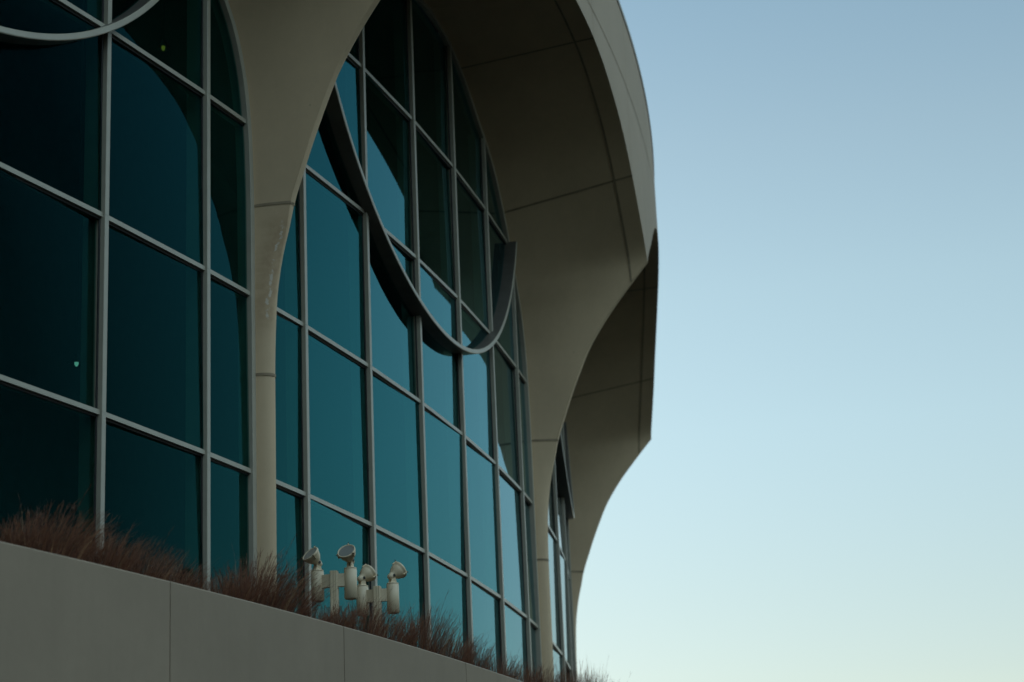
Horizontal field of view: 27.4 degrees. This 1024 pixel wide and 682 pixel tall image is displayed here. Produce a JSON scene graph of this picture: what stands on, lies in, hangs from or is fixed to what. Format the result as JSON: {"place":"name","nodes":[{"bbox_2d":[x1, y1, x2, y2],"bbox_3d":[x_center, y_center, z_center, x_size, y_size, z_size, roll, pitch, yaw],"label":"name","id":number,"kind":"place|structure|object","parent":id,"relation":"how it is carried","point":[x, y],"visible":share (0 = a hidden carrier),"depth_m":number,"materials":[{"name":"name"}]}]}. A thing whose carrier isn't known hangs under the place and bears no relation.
{"place":"outdoors","nodes":[
{"label":"outdoors","id":0,"kind":"place"},
{"bbox_2d":[0,0,658,681],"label":"round building","id":1,"kind":"structure","parent":0,"point":[374,282],"depth_m":28.87,"materials":[{"name":"paint"}]},
{"bbox_2d":[68,0,83,365],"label":"pendant lamp","id":2,"kind":"object","parent":1,"relation":"hanging from","point":[75,360],"visible":0.97,"depth_m":19.80,"materials":[{"name":"black"}]},
{"bbox_2d":[0,0,256,592],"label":"arched window","id":3,"kind":"structure","parent":1,"relation":"in","point":[100,34],"depth_m":19.47,"materials":[{"name":"teal glass"}]},
{"bbox_2d":[156,0,169,51],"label":"pendant lamp","id":4,"kind":"object","parent":1,"relation":"hanging from","point":[162,46],"visible":1,"depth_m":21.85,"materials":[{"name":"black"}]},
{"bbox_2d":[276,0,542,680],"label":"arched window","id":5,"kind":"structure","parent":1,"relation":"in","point":[348,134],"depth_m":25.86,"materials":[{"name":"teal glass"}]},
{"bbox_2d":[500,482,514,675],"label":"arched window","id":6,"kind":"structure","parent":1,"relation":"in","point":[503,495],"depth_m":48.71,"materials":[{"name":"teal glass"}]},
{"bbox_2d":[548,422,576,681],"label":"arched window","id":7,"kind":"structure","parent":1,"relation":"in","point":[561,505],"depth_m":33.97,"materials":[{"name":"teal glass"}]},
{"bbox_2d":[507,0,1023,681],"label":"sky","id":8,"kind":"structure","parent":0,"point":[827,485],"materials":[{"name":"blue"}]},
{"label":"ground","id":9,"kind":"structure","parent":0,"visible":0},
{"bbox_2d":[0,541,521,681],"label":"planter wall","id":10,"kind":"structure","parent":9,"relation":"on","point":[65,619],"depth_m":15.20,"materials":[{"name":"grey concrete"}]},
{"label":"planter soil","id":11,"kind":"structure","parent":10,"relation":"in","visible":0},
{"bbox_2d":[0,504,67,550],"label":"grass clump","id":12,"kind":"object","parent":11,"relation":"on","point":[6,538],"visible":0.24,"depth_m":14.79,"materials":[{"name":"brown plant"}]},
{"bbox_2d":[0,483,119,560],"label":"grass clump","id":13,"kind":"object","parent":11,"relation":"on","point":[53,548],"visible":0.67,"depth_m":14.81,"materials":[{"name":"brown plant"}]},
{"bbox_2d":[48,521,137,564],"bbox_3d":[-3.142,1.607,15.719,0.718,0.746,0.734,1,-17,-12],"label":"grass clump","id":14,"kind":"object","parent":11,"relation":"on","point":[118,541],"visible":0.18,"depth_m":15.60,"materials":[{"name":"brown plant"}]},
{"bbox_2d":[66,519,164,572],"bbox_3d":[-2.968,1.626,15.574,0.763,0.609,0.751,4,-18,-20],"label":"grass clump","id":15,"kind":"object","parent":11,"relation":"on","point":[119,560],"visible":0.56,"depth_m":15.42,"materials":[{"name":"brown plant"}]},
{"bbox_2d":[112,525,188,579],"bbox_3d":[-2.817,1.742,15.946,0.747,0.593,0.741,-3,-17,3],"label":"grass clump","id":16,"kind":"object","parent":11,"relation":"on","point":[155,568],"visible":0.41,"depth_m":15.84,"materials":[{"name":"brown plant"}]},
{"bbox_2d":[141,551,217,587],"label":"grass clump","id":17,"kind":"object","parent":11,"relation":"on","point":[189,581],"visible":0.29,"depth_m":16.31,"materials":[{"name":"brown plant"}]},
{"bbox_2d":[175,561,228,590],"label":"grass clump","id":18,"kind":"object","parent":11,"relation":"on","point":[202,584],"visible":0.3,"depth_m":16.40,"materials":[{"name":"brown plant"}]},
{"bbox_2d":[200,560,284,604],"bbox_3d":[-2.176,2.069,17.032,0.755,0.548,0.742,-1,-17,-6],"label":"grass clump","id":19,"kind":"object","parent":11,"relation":"on","point":[228,589],"visible":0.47,"depth_m":16.88,"materials":[{"name":"brown plant"}]},
{"bbox_2d":[203,535,326,610],"bbox_3d":[-2.023,2.049,17.384,0.971,0.779,0.964,-8,-18,18],"label":"grass clump","id":20,"kind":"object","parent":11,"relation":"on","point":[271,601],"visible":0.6,"depth_m":17.21,"materials":[{"name":"brown plant"}]},
{"bbox_2d":[263,574,338,616],"bbox_3d":[-1.808,2.198,17.686,0.790,0.651,0.807,0,-17,-9],"label":"grass clump","id":21,"kind":"object","parent":11,"relation":"on","point":[303,610],"visible":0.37,"depth_m":17.53,"materials":[{"name":"brown plant"}]},
{"bbox_2d":[296,605,344,622],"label":"grass clump","id":22,"kind":"object","parent":11,"relation":"on","point":[323,617],"visible":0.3,"depth_m":17.65,"materials":[{"name":"brown plant"}]},
{"bbox_2d":[301,542,356,622],"bbox_3d":[-1.693,2.504,19.434,0.540,1.276,0.217,-5,-17,7],"label":"floodlight post","id":23,"kind":"object","parent":11,"relation":"on","point":[347,579],"visible":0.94,"depth_m":19.50,"materials":[{"name":"white metal"}]},
{"bbox_2d":[311,595,368,628],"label":"grass clump","id":24,"kind":"object","parent":11,"relation":"on","point":[348,624],"visible":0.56,"depth_m":17.98,"materials":[{"name":"brown plant"}]},
{"bbox_2d":[324,586,399,637],"bbox_3d":[-1.294,2.498,18.609,0.723,0.574,0.717,-4,-17,5],"label":"grass clump","id":25,"kind":"object","parent":11,"relation":"on","point":[371,627],"visible":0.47,"depth_m":18.47,"materials":[{"name":"brown plant"}]},
{"bbox_2d":[356,560,408,630],"bbox_3d":[-1.238,2.763,20.344,0.522,1.274,0.229,-6,-17,12],"label":"floodlight post","id":26,"kind":"object","parent":11,"relation":"on","point":[397,571],"visible":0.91,"depth_m":20.37,"materials":[{"name":"white metal"}]},
{"bbox_2d":[369,604,431,645],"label":"grass clump","id":27,"kind":"object","parent":11,"relation":"on","point":[408,639],"visible":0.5,"depth_m":19.08,"materials":[{"name":"brown plant"}]},
{"bbox_2d":[388,595,463,654],"bbox_3d":[-0.815,2.863,20.306,0.777,0.827,0.771,-8,-18,17],"label":"grass clump","id":28,"kind":"object","parent":11,"relation":"on","point":[433,648],"visible":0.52,"depth_m":20.17,"materials":[{"name":"brown plant"}]},
{"bbox_2d":[428,625,486,664],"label":"grass clump","id":29,"kind":"object","parent":11,"relation":"on","point":[459,654],"visible":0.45,"depth_m":20.70,"materials":[{"name":"brown plant"}]},
{"bbox_2d":[453,634,502,670],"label":"grass clump","id":30,"kind":"object","parent":11,"relation":"on","point":[485,664],"visible":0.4,"depth_m":21.23,"materials":[{"name":"brown plant"}]},
{"bbox_2d":[475,644,525,680],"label":"grass clump","id":31,"kind":"object","parent":11,"relation":"on","point":[511,675],"visible":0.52,"depth_m":22.10,"materials":[{"name":"brown plant"}]},
{"bbox_2d":[500,659,544,681],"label":"grass clump","id":32,"kind":"object","parent":11,"relation":"on","point":[527,679],"visible":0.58,"depth_m":22.80,"materials":[{"name":"brown plant"}]},
{"bbox_2d":[517,657,570,681],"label":"grass clump","id":33,"kind":"object","parent":11,"relation":"on","point":[551,680],"visible":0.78,"depth_m":23.72,"materials":[{"name":"brown plant"}]},
{"bbox_2d":[546,661,580,681],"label":"grass clump","id":34,"kind":"object","parent":11,"relation":"on","point":[564,676],"visible":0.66,"depth_m":24.91,"materials":[{"name":"brown plant"}]},
{"bbox_2d":[551,661,598,681],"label":"grass clump","id":35,"kind":"object","parent":11,"relation":"on","point":[572,675],"visible":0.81,"depth_m":25.47,"materials":[{"name":"brown plant"}]},
{"bbox_2d":[570,659,606,681],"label":"grass clump","id":36,"kind":"object","parent":11,"relation":"on","point":[587,672],"visible":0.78,"depth_m":26.50,"materials":[{"name":"brown plant"}]},
{"bbox_2d":[586,657,610,681],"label":"grass clump","id":37,"kind":"object","parent":11,"relation":"on","point":[599,675],"visible":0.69,"depth_m":27.11,"materials":[{"name":"brown plant"}]}
]}

